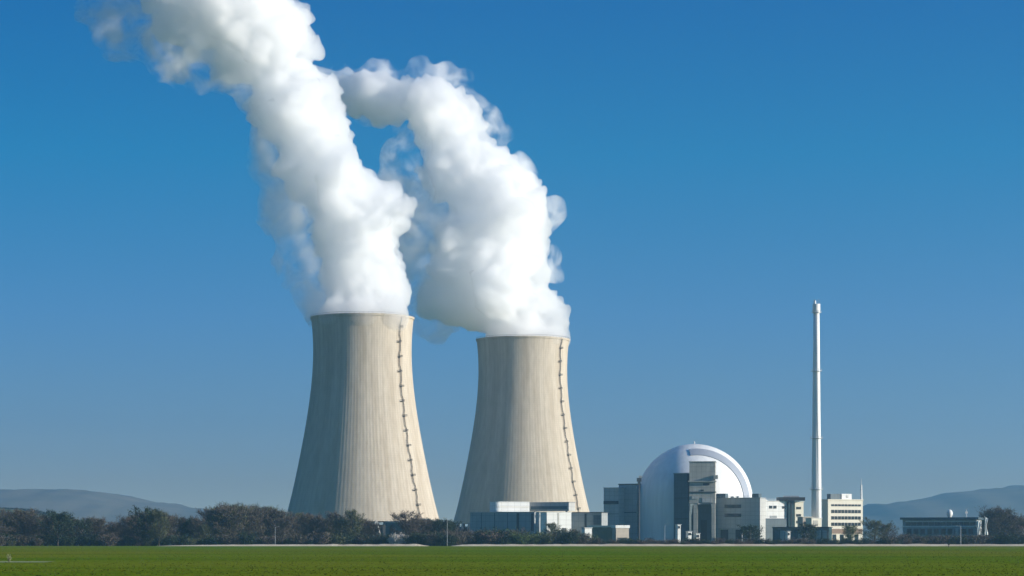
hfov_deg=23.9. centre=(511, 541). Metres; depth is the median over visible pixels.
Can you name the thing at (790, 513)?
stair tower
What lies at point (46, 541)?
shrub
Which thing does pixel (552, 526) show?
budding tree
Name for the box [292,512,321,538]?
bare tree
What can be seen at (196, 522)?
bare tree
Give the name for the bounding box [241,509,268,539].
bare tree
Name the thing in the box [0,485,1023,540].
hills
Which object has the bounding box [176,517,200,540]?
evergreen tree
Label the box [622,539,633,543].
shrub
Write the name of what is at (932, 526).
pavilion
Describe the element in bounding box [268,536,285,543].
shrub
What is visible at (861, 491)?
antenna mast
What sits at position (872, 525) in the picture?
budding tree
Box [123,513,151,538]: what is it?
bare tree
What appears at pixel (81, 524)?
evergreen tree
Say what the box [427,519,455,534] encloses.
clump tree
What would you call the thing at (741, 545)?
path
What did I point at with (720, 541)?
shrub
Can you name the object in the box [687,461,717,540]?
stilted tower
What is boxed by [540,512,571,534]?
transformer house
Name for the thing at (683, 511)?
annex building
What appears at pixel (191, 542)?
shrub
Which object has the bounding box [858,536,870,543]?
shrub
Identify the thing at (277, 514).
bare tree
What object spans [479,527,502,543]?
shrub
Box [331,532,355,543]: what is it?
shrub
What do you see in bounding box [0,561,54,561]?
dry grass strip
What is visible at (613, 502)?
service building
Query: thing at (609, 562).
ground
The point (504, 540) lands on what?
shrub
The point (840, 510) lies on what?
office block
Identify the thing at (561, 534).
shrub
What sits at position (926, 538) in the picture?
shrub
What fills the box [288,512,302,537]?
budding tree
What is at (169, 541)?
shrub
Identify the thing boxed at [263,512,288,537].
bare tree
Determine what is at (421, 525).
clump tree
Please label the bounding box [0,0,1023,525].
sky
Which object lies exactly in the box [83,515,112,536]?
bare tree
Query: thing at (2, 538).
shrub
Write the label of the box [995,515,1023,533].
clump tree
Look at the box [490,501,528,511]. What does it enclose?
shed
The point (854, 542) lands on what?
shrub
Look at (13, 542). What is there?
shrub
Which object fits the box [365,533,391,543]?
shrub
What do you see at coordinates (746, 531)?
evergreen tree
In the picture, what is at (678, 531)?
site cabin
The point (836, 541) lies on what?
shrub
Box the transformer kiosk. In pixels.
[581,527,592,537]
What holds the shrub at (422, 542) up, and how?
on the ground at (609, 562)
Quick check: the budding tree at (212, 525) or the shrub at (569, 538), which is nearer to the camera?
the shrub at (569, 538)
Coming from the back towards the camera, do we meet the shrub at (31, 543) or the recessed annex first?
the recessed annex
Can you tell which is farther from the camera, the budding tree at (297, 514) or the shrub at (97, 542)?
the budding tree at (297, 514)
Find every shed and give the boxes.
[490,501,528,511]
[529,502,575,511]
[772,527,832,542]
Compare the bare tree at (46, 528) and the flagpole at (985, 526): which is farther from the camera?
the flagpole at (985, 526)
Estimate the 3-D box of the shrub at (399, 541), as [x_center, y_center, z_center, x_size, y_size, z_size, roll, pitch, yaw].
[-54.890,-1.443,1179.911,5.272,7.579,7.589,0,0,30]
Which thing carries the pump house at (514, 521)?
on the ground at (609, 562)
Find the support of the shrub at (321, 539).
on the ground at (609, 562)
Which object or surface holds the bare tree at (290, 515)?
on the ground at (609, 562)
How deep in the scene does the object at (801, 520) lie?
1409.86 m
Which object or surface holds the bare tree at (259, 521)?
on the ground at (609, 562)
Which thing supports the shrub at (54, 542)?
on the ground at (609, 562)
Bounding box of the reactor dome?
[640,441,751,542]
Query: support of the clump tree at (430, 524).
on the ground at (609, 562)
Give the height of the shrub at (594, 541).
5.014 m
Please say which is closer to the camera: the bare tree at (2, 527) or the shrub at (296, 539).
the shrub at (296, 539)
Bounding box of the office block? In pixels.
[821,494,863,540]
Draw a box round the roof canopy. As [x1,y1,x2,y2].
[776,496,804,500]
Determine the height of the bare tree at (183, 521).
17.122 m
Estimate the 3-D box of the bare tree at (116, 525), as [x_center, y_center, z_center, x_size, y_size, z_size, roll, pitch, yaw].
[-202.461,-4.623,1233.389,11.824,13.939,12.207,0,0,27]
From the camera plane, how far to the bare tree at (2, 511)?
1319.78 m
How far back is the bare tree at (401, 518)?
1214.05 m
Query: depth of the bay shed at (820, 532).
1337.38 m
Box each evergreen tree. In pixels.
[35,509,77,545]
[50,512,75,545]
[71,517,93,537]
[127,505,167,539]
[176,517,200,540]
[736,524,762,539]
[792,522,818,540]
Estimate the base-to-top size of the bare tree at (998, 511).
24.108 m
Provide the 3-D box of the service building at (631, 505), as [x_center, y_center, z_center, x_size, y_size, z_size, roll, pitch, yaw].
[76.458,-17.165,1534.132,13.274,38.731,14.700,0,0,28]
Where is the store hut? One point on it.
(388, 524)
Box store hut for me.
[385,521,406,536]
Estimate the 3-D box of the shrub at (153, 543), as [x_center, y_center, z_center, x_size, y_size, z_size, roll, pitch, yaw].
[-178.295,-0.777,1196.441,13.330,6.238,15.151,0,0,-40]
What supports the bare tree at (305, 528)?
on the ground at (609, 562)
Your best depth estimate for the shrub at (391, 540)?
1179.52 m
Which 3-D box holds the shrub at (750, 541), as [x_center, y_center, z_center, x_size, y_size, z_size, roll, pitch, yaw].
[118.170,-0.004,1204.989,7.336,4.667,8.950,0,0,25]
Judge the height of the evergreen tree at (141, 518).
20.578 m
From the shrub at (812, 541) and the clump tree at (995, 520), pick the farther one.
the clump tree at (995, 520)
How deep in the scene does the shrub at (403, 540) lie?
1179.53 m
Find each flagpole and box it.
[977,521,980,534]
[984,516,987,534]
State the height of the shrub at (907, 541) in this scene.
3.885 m
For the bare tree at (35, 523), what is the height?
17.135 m
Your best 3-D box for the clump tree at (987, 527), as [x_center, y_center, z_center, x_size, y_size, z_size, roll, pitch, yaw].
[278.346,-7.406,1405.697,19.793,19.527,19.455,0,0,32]
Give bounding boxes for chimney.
[810,299,822,517]
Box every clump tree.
[407,518,428,533]
[415,518,433,533]
[418,518,437,533]
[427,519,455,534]
[438,519,461,532]
[981,516,992,535]
[984,508,1018,534]
[990,512,1023,536]
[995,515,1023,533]
[1013,518,1023,534]
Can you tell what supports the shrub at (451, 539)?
on the ground at (609, 562)
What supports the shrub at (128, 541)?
on the ground at (609, 562)
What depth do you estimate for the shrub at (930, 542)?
1224.30 m
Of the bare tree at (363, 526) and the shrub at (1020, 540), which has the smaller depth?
the shrub at (1020, 540)
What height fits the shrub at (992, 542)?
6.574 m
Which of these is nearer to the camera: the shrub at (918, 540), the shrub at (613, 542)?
the shrub at (613, 542)
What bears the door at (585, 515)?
in the workshop
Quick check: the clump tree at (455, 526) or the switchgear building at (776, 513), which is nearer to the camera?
the clump tree at (455, 526)
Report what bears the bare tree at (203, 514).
on the ground at (609, 562)
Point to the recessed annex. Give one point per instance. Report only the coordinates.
(705, 520)
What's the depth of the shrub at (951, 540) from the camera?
1233.21 m
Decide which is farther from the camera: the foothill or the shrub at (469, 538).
the foothill
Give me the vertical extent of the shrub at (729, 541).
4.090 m
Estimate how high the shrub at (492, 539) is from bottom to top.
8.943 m
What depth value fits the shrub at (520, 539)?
1183.34 m
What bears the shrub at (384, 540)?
on the ground at (609, 562)
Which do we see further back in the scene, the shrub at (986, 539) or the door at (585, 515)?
the door at (585, 515)
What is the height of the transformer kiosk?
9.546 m
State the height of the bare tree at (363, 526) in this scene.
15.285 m
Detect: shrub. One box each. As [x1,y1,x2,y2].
[0,531,22,545]
[0,533,14,545]
[6,540,18,545]
[14,534,36,545]
[26,536,44,545]
[30,537,43,545]
[33,533,53,545]
[48,535,61,545]
[54,536,76,545]
[68,532,86,545]
[76,534,88,545]
[79,535,96,545]
[87,533,101,545]
[90,530,117,545]
[96,532,119,545]
[112,538,123,545]
[120,535,144,545]
[123,534,136,545]
[139,536,157,545]
[141,536,153,545]
[156,535,178,545]
[174,533,193,544]
[185,538,196,544]
[192,538,202,544]
[197,536,216,544]
[213,534,239,544]
[214,534,230,544]
[237,531,262,544]
[262,535,277,543]
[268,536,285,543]
[284,533,312,543]
[309,531,333,543]
[322,532,350,543]
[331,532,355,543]
[345,532,367,543]
[355,537,365,543]
[361,538,374,543]
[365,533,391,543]
[378,536,390,543]
[387,534,397,543]
[394,532,404,543]
[400,533,410,543]
[402,535,418,543]
[407,532,428,544]
[420,533,437,545]
[428,530,447,545]
[433,532,449,545]
[442,527,466,534]
[442,534,458,545]
[446,529,464,544]
[447,532,466,544]
[453,531,477,544]
[471,530,490,543]
[476,529,509,543]
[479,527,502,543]
[488,526,511,543]
[507,529,525,543]
[512,529,530,543]
[526,534,540,543]
[538,532,556,543]
[540,529,561,543]
[552,528,578,543]
[554,528,582,543]
[575,532,593,543]
[576,531,598,541]
[588,536,601,543]
[609,539,619,543]
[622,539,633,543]
[637,540,649,543]
[644,537,657,543]
[656,540,666,543]
[668,539,685,543]
[683,537,696,543]
[714,537,724,543]
[725,538,735,543]
[741,538,753,543]
[751,537,765,543]
[757,537,772,543]
[779,538,796,543]
[788,537,805,543]
[804,538,816,543]
[810,537,833,543]
[830,539,839,543]
[849,539,861,543]
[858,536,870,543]
[875,537,894,543]
[880,535,901,543]
[894,532,913,541]
[903,539,912,543]
[910,534,928,543]
[920,535,934,543]
[927,535,941,543]
[929,533,953,543]
[943,535,958,543]
[952,534,968,543]
[967,533,985,543]
[977,533,994,543]
[985,534,997,543]
[991,533,1012,543]
[998,534,1016,543]
[1012,535,1023,543]
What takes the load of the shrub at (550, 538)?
on the ground at (609, 562)
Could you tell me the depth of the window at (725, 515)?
1493.74 m
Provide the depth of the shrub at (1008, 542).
1195.46 m
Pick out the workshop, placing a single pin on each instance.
(579, 520)
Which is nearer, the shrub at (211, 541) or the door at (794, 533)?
the shrub at (211, 541)
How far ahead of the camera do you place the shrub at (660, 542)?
1173.68 m
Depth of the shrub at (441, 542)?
1174.63 m
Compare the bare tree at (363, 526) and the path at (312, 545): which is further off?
the bare tree at (363, 526)
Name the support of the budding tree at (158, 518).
on the ground at (609, 562)
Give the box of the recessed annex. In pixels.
[698,504,711,540]
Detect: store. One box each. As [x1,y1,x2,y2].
[587,526,611,543]
[611,525,629,541]
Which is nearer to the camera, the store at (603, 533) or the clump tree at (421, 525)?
the clump tree at (421, 525)
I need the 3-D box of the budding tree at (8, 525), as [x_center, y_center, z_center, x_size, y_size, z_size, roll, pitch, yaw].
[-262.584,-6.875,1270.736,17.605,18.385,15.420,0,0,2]
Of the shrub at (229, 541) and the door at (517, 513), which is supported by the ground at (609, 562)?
the shrub at (229, 541)
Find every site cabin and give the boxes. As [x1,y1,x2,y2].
[675,524,681,540]
[685,531,692,540]
[693,533,700,539]
[784,531,790,540]
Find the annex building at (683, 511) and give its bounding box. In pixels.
[673,473,692,540]
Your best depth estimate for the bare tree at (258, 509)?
1256.66 m
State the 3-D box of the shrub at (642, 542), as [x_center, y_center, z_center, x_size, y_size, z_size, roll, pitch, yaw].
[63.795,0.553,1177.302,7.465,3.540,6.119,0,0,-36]
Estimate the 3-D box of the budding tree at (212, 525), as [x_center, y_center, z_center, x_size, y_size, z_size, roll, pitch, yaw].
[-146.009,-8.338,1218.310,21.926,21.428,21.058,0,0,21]
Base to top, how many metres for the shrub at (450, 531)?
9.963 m
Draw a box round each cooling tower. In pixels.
[287,311,438,543]
[454,334,588,532]
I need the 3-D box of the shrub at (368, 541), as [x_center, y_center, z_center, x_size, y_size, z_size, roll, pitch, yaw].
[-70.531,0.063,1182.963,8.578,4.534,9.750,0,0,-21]
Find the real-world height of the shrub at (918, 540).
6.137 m
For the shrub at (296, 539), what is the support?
on the ground at (609, 562)
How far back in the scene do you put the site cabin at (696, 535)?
1255.42 m
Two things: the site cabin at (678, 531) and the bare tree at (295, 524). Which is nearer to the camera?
the site cabin at (678, 531)
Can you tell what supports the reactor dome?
on the ground at (609, 562)
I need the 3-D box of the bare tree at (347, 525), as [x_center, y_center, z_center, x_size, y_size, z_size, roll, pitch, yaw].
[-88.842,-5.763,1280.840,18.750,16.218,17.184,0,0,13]
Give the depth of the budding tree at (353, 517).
1198.73 m
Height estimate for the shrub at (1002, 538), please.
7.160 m
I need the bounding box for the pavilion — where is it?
[900,517,983,543]
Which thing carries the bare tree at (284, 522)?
on the ground at (609, 562)
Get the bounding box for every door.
[517,513,518,530]
[531,513,533,530]
[584,514,586,526]
[700,520,706,539]
[774,530,778,540]
[780,530,784,540]
[792,530,796,538]
[816,530,820,540]
[822,530,826,538]
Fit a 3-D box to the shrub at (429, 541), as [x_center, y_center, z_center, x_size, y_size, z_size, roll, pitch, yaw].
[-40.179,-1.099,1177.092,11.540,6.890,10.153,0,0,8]
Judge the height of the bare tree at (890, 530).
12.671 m
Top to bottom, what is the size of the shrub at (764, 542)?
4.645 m
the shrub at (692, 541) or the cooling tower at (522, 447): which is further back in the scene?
the cooling tower at (522, 447)
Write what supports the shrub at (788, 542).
on the ground at (609, 562)
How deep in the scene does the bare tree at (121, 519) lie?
1319.73 m
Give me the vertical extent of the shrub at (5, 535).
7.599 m
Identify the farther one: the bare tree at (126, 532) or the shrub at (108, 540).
the bare tree at (126, 532)
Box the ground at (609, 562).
[0,543,1023,575]
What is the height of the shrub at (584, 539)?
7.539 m
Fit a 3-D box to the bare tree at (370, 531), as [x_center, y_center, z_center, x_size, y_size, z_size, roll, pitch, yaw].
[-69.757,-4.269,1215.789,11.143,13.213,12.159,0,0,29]
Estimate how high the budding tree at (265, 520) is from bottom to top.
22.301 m
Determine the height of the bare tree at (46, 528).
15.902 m
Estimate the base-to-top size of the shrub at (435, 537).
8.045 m
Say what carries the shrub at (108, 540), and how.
on the ground at (609, 562)
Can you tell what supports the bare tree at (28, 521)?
on the ground at (609, 562)
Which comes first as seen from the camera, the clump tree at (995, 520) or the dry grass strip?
the dry grass strip
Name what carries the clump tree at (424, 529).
on the ground at (609, 562)
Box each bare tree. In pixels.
[0,507,21,539]
[0,507,42,537]
[0,521,11,534]
[5,508,40,545]
[26,516,46,537]
[38,518,56,545]
[79,515,102,534]
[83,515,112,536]
[105,519,122,539]
[112,515,132,545]
[119,518,142,538]
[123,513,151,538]
[155,516,180,538]
[167,515,190,538]
[185,517,212,538]
[190,507,213,535]
[202,513,233,544]
[210,501,254,536]
[239,506,268,535]
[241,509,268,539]
[244,503,267,538]
[256,507,291,538]
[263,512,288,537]
[271,516,298,537]
[272,509,295,535]
[285,515,302,535]
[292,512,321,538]
[295,512,329,541]
[297,512,321,537]
[324,511,345,532]
[333,517,357,535]
[351,519,371,539]
[361,519,379,537]
[361,521,383,539]
[389,510,426,536]
[878,524,901,538]
[975,505,1021,535]
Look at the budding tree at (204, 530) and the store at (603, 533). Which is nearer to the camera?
the budding tree at (204, 530)
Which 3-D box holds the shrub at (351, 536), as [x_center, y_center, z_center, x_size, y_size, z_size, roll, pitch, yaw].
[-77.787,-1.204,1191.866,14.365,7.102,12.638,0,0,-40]
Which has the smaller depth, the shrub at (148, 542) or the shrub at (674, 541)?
the shrub at (148, 542)
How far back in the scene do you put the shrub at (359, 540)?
1185.90 m
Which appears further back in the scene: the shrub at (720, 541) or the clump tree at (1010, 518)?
the clump tree at (1010, 518)
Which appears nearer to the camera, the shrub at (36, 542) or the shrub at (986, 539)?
the shrub at (36, 542)
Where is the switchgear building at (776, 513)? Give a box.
[766,499,786,540]
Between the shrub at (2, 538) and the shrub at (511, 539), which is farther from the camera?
the shrub at (511, 539)
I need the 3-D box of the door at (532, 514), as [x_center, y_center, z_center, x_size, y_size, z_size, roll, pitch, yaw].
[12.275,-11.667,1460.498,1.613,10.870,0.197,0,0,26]
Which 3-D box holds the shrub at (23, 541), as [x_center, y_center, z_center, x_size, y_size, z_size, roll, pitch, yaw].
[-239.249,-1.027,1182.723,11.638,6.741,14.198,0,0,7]
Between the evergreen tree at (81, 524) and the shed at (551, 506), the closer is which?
the evergreen tree at (81, 524)
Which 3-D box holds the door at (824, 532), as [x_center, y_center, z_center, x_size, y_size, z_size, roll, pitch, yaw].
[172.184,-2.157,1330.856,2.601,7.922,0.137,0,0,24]
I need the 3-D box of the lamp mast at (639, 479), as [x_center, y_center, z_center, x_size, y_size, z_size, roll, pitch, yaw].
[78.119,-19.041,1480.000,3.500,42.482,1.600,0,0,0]
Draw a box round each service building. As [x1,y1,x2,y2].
[603,487,623,525]
[618,484,640,540]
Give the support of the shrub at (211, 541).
on the ground at (609, 562)
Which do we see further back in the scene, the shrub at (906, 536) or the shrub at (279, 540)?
the shrub at (906, 536)
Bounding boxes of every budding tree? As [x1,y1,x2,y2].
[0,515,17,536]
[144,509,171,545]
[196,523,215,540]
[199,506,240,537]
[225,503,249,537]
[250,504,281,537]
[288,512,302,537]
[323,514,353,537]
[341,507,365,535]
[543,522,560,533]
[838,524,860,540]
[857,517,893,540]
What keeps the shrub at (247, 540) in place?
on the ground at (609, 562)
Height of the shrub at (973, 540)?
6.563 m
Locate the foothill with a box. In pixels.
[0,508,217,542]
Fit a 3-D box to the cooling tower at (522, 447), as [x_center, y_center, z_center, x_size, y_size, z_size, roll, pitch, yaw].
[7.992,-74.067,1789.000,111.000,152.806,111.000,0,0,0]
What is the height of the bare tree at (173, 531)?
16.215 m
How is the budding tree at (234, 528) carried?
on the ground at (609, 562)
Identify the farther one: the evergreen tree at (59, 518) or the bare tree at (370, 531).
the bare tree at (370, 531)
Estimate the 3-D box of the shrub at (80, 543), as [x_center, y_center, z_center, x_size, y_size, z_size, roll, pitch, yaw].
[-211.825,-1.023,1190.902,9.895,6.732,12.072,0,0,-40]
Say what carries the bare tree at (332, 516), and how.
on the ground at (609, 562)
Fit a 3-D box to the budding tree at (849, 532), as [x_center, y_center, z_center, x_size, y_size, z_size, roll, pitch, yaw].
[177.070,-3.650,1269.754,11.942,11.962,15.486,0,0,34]
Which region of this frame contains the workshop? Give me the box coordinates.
[571,512,607,532]
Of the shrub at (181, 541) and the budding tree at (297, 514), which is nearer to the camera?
the shrub at (181, 541)
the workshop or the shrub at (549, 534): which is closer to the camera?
the shrub at (549, 534)
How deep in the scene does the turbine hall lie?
1492.74 m
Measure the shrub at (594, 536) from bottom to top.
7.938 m
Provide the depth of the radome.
1386.74 m
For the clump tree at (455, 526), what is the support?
on the ground at (609, 562)
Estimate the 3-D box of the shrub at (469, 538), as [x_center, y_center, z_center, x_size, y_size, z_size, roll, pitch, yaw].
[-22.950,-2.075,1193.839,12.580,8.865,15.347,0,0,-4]
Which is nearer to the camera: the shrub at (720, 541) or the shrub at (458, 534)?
the shrub at (458, 534)
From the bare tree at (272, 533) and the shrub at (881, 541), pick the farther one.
the bare tree at (272, 533)
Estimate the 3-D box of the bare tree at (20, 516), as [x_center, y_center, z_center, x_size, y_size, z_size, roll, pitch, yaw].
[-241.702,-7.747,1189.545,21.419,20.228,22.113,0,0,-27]
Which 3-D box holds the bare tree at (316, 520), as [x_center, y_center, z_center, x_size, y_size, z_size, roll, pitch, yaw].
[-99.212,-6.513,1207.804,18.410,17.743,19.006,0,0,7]
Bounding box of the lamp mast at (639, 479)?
[637,476,642,539]
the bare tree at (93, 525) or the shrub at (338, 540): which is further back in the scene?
the bare tree at (93, 525)
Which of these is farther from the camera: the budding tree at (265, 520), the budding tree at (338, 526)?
the budding tree at (265, 520)
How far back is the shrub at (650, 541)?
1196.66 m
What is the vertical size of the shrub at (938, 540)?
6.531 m
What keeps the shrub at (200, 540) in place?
on the ground at (609, 562)
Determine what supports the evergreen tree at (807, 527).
on the ground at (609, 562)
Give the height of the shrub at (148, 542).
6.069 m
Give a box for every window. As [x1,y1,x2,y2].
[724,505,740,507]
[724,514,740,516]
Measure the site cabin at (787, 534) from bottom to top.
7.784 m
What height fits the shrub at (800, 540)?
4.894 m
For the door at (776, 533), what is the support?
in the bay shed at (820, 532)
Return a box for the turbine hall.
[716,494,765,540]
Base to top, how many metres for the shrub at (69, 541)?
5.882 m
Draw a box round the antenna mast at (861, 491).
[860,483,861,498]
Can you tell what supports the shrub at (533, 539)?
on the ground at (609, 562)
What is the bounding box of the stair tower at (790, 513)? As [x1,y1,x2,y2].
[787,501,794,526]
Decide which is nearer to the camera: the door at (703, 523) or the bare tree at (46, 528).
the bare tree at (46, 528)
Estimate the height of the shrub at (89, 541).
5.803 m
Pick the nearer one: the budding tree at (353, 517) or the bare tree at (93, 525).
the budding tree at (353, 517)
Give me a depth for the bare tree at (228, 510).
1209.83 m
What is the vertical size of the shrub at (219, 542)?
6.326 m
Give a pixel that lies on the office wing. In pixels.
(799, 508)
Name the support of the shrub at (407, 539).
on the ground at (609, 562)
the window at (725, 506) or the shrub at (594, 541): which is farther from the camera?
the window at (725, 506)
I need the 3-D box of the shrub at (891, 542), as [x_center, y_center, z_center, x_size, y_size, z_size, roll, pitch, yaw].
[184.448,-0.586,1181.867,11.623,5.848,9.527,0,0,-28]
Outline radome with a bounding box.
[947,509,952,516]
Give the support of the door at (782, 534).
in the bay shed at (820, 532)
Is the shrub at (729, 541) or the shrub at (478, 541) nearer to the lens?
the shrub at (729, 541)
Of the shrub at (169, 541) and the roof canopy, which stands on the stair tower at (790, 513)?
the roof canopy
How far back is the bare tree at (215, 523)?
1247.47 m
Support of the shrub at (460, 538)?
on the ground at (609, 562)
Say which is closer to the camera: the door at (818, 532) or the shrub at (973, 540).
the shrub at (973, 540)
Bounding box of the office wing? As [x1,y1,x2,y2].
[795,501,803,526]
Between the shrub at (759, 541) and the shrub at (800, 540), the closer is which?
the shrub at (759, 541)
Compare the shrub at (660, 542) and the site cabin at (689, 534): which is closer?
the shrub at (660, 542)
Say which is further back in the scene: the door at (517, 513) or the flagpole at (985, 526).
the door at (517, 513)
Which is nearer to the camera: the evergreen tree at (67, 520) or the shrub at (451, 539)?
the shrub at (451, 539)
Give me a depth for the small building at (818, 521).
1397.94 m
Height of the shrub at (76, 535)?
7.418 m
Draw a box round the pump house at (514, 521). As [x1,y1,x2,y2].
[469,512,539,534]
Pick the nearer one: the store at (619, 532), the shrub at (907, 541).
the shrub at (907, 541)
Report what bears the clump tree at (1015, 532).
on the ground at (609, 562)
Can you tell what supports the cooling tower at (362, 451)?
on the ground at (609, 562)
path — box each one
[171,544,426,545]
[454,544,1023,545]
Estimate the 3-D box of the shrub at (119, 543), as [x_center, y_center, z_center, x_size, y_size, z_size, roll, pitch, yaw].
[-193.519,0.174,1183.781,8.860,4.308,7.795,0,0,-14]
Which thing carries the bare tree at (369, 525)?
on the ground at (609, 562)
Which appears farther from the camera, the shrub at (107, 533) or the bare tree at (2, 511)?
the bare tree at (2, 511)
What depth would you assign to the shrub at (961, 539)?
1209.88 m
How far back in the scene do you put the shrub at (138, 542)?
1191.89 m
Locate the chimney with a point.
(816, 438)
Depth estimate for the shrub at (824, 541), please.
1196.59 m
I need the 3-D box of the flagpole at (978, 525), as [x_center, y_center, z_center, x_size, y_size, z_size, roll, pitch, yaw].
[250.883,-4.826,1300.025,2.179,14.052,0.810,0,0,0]
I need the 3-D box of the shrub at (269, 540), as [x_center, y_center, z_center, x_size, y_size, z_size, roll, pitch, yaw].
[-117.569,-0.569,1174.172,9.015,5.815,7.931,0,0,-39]

